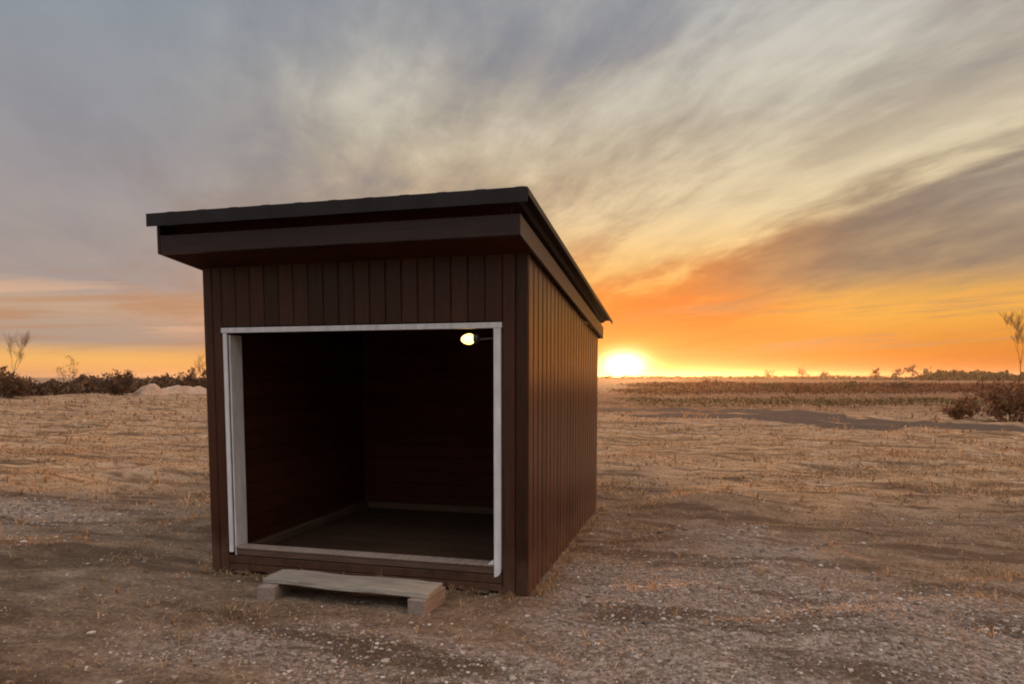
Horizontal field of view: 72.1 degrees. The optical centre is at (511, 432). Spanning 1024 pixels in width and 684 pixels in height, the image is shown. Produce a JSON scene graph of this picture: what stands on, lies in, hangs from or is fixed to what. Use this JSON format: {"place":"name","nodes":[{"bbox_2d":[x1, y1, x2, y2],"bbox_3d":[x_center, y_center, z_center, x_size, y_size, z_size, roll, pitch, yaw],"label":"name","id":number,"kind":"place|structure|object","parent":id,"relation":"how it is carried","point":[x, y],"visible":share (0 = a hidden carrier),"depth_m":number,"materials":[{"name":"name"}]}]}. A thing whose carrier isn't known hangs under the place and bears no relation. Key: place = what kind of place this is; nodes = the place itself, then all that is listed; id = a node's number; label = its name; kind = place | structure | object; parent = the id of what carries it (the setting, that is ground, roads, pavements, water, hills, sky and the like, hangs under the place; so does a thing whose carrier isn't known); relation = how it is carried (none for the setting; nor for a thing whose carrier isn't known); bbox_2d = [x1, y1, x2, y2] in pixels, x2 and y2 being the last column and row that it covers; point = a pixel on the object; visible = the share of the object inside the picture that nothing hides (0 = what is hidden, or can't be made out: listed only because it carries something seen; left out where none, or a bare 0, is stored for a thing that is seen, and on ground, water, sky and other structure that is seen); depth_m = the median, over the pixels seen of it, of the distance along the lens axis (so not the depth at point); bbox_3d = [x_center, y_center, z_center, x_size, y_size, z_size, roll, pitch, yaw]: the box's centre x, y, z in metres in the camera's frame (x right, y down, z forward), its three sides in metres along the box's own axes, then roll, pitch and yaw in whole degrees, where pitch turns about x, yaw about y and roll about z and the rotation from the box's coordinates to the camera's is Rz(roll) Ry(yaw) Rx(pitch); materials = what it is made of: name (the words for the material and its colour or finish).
{"place":"outdoors","nodes":[
{"label":"outdoors","id":0,"kind":"place"},
{"bbox_2d":[0,377,1023,683],"bbox_3d":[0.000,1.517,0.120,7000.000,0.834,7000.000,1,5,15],"label":"ground","id":1,"kind":"structure","parent":0,"point":[58,583],"depth_m":5.54,"materials":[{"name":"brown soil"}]},
{"bbox_2d":[4,331,33,372],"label":"bare tree","id":2,"kind":"object","parent":1,"relation":"on","point":[24,340],"visible":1,"depth_m":69.80,"materials":[{"name":"brown plant"}]},
{"bbox_2d":[0,365,38,397],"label":"tall bush","id":3,"kind":"object","parent":1,"relation":"on","point":[10,385],"visible":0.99,"depth_m":49.59,"materials":[{"name":"brown plant"}]},
{"bbox_2d":[57,355,91,381],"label":"domed tree","id":4,"kind":"object","parent":1,"relation":"on","point":[72,377],"visible":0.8,"depth_m":71.00,"materials":[{"name":"brown plant"}]},
{"bbox_2d":[0,373,199,396],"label":"scrub","id":5,"kind":"object","parent":1,"relation":"on","point":[52,386],"visible":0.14,"depth_m":62.23,"materials":[{"name":"brown plant"}]},
{"bbox_2d":[94,369,138,395],"bbox_3d":[-31.458,-3.931,56.267,3.415,2.386,2.880,1,5,15],"label":"round bush","id":6,"kind":"object","parent":1,"relation":"on","point":[117,383],"visible":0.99,"depth_m":55.88,"materials":[{"name":"brown plant"}]},
{"bbox_2d":[130,384,167,395],"bbox_3d":[-30.020,-3.488,58.035,3.021,1.137,2.802,1,5,15],"label":"straw mound","id":7,"kind":"object","parent":1,"relation":"on","point":[151,389],"visible":0.92,"depth_m":57.40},
{"bbox_2d":[162,385,206,393],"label":"earth bank","id":8,"kind":"structure","parent":1,"relation":"on","point":[176,389],"depth_m":61.35,"materials":[{"name":"soil"}]},
{"bbox_2d":[170,366,205,387],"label":"scrub bush","id":9,"kind":"object","parent":1,"relation":"on","point":[190,378],"visible":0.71,"depth_m":66.76,"materials":[{"name":"brown plant"}]},
{"bbox_2d":[191,354,205,378],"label":"bare tree","id":10,"kind":"object","parent":1,"relation":"on","point":[201,358],"visible":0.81,"depth_m":70.22,"materials":[{"name":"brown plant"}]},
{"bbox_2d":[257,569,445,614],"bbox_3d":[-1.110,1.089,4.785,1.282,0.167,0.341,1,5,15],"label":"wooden step","id":11,"kind":"object","parent":1,"relation":"on","point":[427,597],"visible":0.88,"depth_m":4.74,"materials":[{"name":"grey wood"}]},
{"bbox_2d":[146,186,612,595],"bbox_3d":[-0.678,-0.296,6.620,2.719,2.709,4.178,1,5,15],"label":"field shelter","id":12,"kind":"object","parent":1,"relation":"on","point":[370,412],"visible":0.98,"depth_m":5.40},
{"bbox_2d":[461,334,493,344],"bbox_3d":[-0.213,-0.645,4.839,0.290,0.076,0.076,1,5,15],"label":"work lamp","id":13,"kind":"object","parent":12,"relation":"attached to","point":[469,339],"visible":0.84,"depth_m":4.83,"materials":[{"name":"beige glass"}]},
{"bbox_2d":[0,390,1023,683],"bbox_3d":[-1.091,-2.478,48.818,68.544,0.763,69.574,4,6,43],"label":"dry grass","id":14,"kind":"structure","parent":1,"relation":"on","point":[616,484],"depth_m":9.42,"materials":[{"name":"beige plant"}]},
{"bbox_2d":[722,382,747,389],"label":"field bush","id":15,"kind":"object","parent":1,"relation":"on","point":[740,385],"visible":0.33,"depth_m":76.75,"materials":[{"name":"brown plant"}]},
{"bbox_2d":[598,374,924,379],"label":"skyline scrub","id":16,"kind":"object","parent":1,"relation":"on","point":[830,377],"visible":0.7,"depth_m":437.26,"materials":[{"name":"brown plant"}]},
{"bbox_2d":[763,370,775,379],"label":"tree","id":17,"kind":"object","parent":1,"relation":"on","point":[768,374],"visible":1,"depth_m":393.42,"materials":[{"name":"brown plant"}]},
{"bbox_2d":[760,382,780,389],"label":"field bush","id":18,"kind":"object","parent":1,"relation":"on","point":[772,384],"visible":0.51,"depth_m":82.07,"materials":[{"name":"brown plant"}]},
{"bbox_2d":[796,365,811,379],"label":"tree","id":19,"kind":"object","parent":1,"relation":"on","point":[800,372],"visible":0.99,"depth_m":368.70,"materials":[{"name":"brown plant"}]},
{"bbox_2d":[786,384,825,393],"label":"field bush","id":20,"kind":"object","parent":1,"relation":"on","point":[805,387],"visible":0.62,"depth_m":66.61,"materials":[{"name":"brown plant"}]},
{"bbox_2d":[614,395,1006,409],"bbox_3d":[22.257,-1.768,40.094,34.289,0.710,22.842,1,5,15],"label":"rough growth","id":21,"kind":"object","parent":1,"relation":"on","point":[862,401],"visible":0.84,"depth_m":40.37,"materials":[{"name":"brown plant"}]},
{"bbox_2d":[607,385,1015,395],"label":"rough growth","id":22,"kind":"object","parent":1,"relation":"on","point":[830,390],"visible":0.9,"depth_m":67.24,"materials":[{"name":"brown plant"}]},
{"bbox_2d":[612,380,1023,388],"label":"rough growth","id":23,"kind":"object","parent":1,"relation":"on","point":[706,384],"visible":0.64,"depth_m":103.84,"materials":[{"name":"brown plant"}]},
{"bbox_2d":[819,369,828,379],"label":"tree","id":24,"kind":"object","parent":1,"relation":"on","point":[822,375],"visible":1,"depth_m":345.66,"materials":[{"name":"brown plant"}]},
{"bbox_2d":[825,381,859,387],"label":"field bush","id":25,"kind":"object","parent":1,"relation":"on","point":[852,384],"visible":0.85,"depth_m":93.86,"materials":[{"name":"brown plant"}]},
{"bbox_2d":[870,367,880,379],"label":"tree","id":26,"kind":"object","parent":1,"relation":"on","point":[876,371],"visible":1,"depth_m":292.00,"materials":[{"name":"brown plant"}]},
{"bbox_2d":[893,368,903,379],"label":"tree","id":27,"kind":"object","parent":1,"relation":"on","point":[896,373],"visible":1,"depth_m":297.00,"materials":[{"name":"brown plant"}]},
{"bbox_2d":[888,380,913,389],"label":"field bush","id":28,"kind":"object","parent":1,"relation":"on","point":[895,385],"visible":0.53,"depth_m":79.42,"materials":[{"name":"brown plant"}]},
{"bbox_2d":[903,365,916,379],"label":"tree","id":29,"kind":"object","parent":1,"relation":"on","point":[908,369],"visible":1,"depth_m":290.91,"materials":[{"name":"brown plant"}]},
{"bbox_2d":[913,367,931,379],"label":"tree","id":30,"kind":"object","parent":1,"relation":"on","point":[924,370],"visible":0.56,"depth_m":290.95,"materials":[{"name":"brown plant"}]},
{"bbox_2d":[932,368,944,380],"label":"tree","id":31,"kind":"object","parent":1,"relation":"on","point":[941,373],"visible":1,"depth_m":271.87,"materials":[{"name":"brown plant"}]},
{"bbox_2d":[949,368,958,380],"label":"tree","id":32,"kind":"object","parent":1,"relation":"on","point":[953,373],"visible":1,"depth_m":274.51,"materials":[{"name":"brown plant"}]},
{"bbox_2d":[939,396,982,419],"bbox_3d":[16.389,-0.905,25.766,1.531,1.100,1.015,1,5,15],"label":"reddish bush","id":33,"kind":"object","parent":1,"relation":"on","point":[957,411],"visible":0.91,"depth_m":25.67,"materials":[{"name":"brown plant"}]},
{"bbox_2d":[916,369,1023,380],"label":"woodland","id":34,"kind":"object","parent":1,"relation":"on","point":[974,375],"visible":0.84,"depth_m":284.06,"materials":[{"name":"brown plant"}]},
{"bbox_2d":[950,377,1023,421],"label":"reddish bush","id":35,"kind":"object","parent":1,"relation":"on","point":[1014,404],"visible":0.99,"depth_m":24.20,"materials":[{"name":"brown plant"}]},
{"bbox_2d":[999,309,1023,382],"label":"bare tree","id":36,"kind":"object","parent":1,"relation":"on","point":[1017,326],"visible":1,"depth_m":155.58,"materials":[{"name":"brown plant"}]},
{"bbox_2d":[0,0,1023,377],"label":"sky","id":37,"kind":"structure","parent":0,"point":[744,188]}
]}

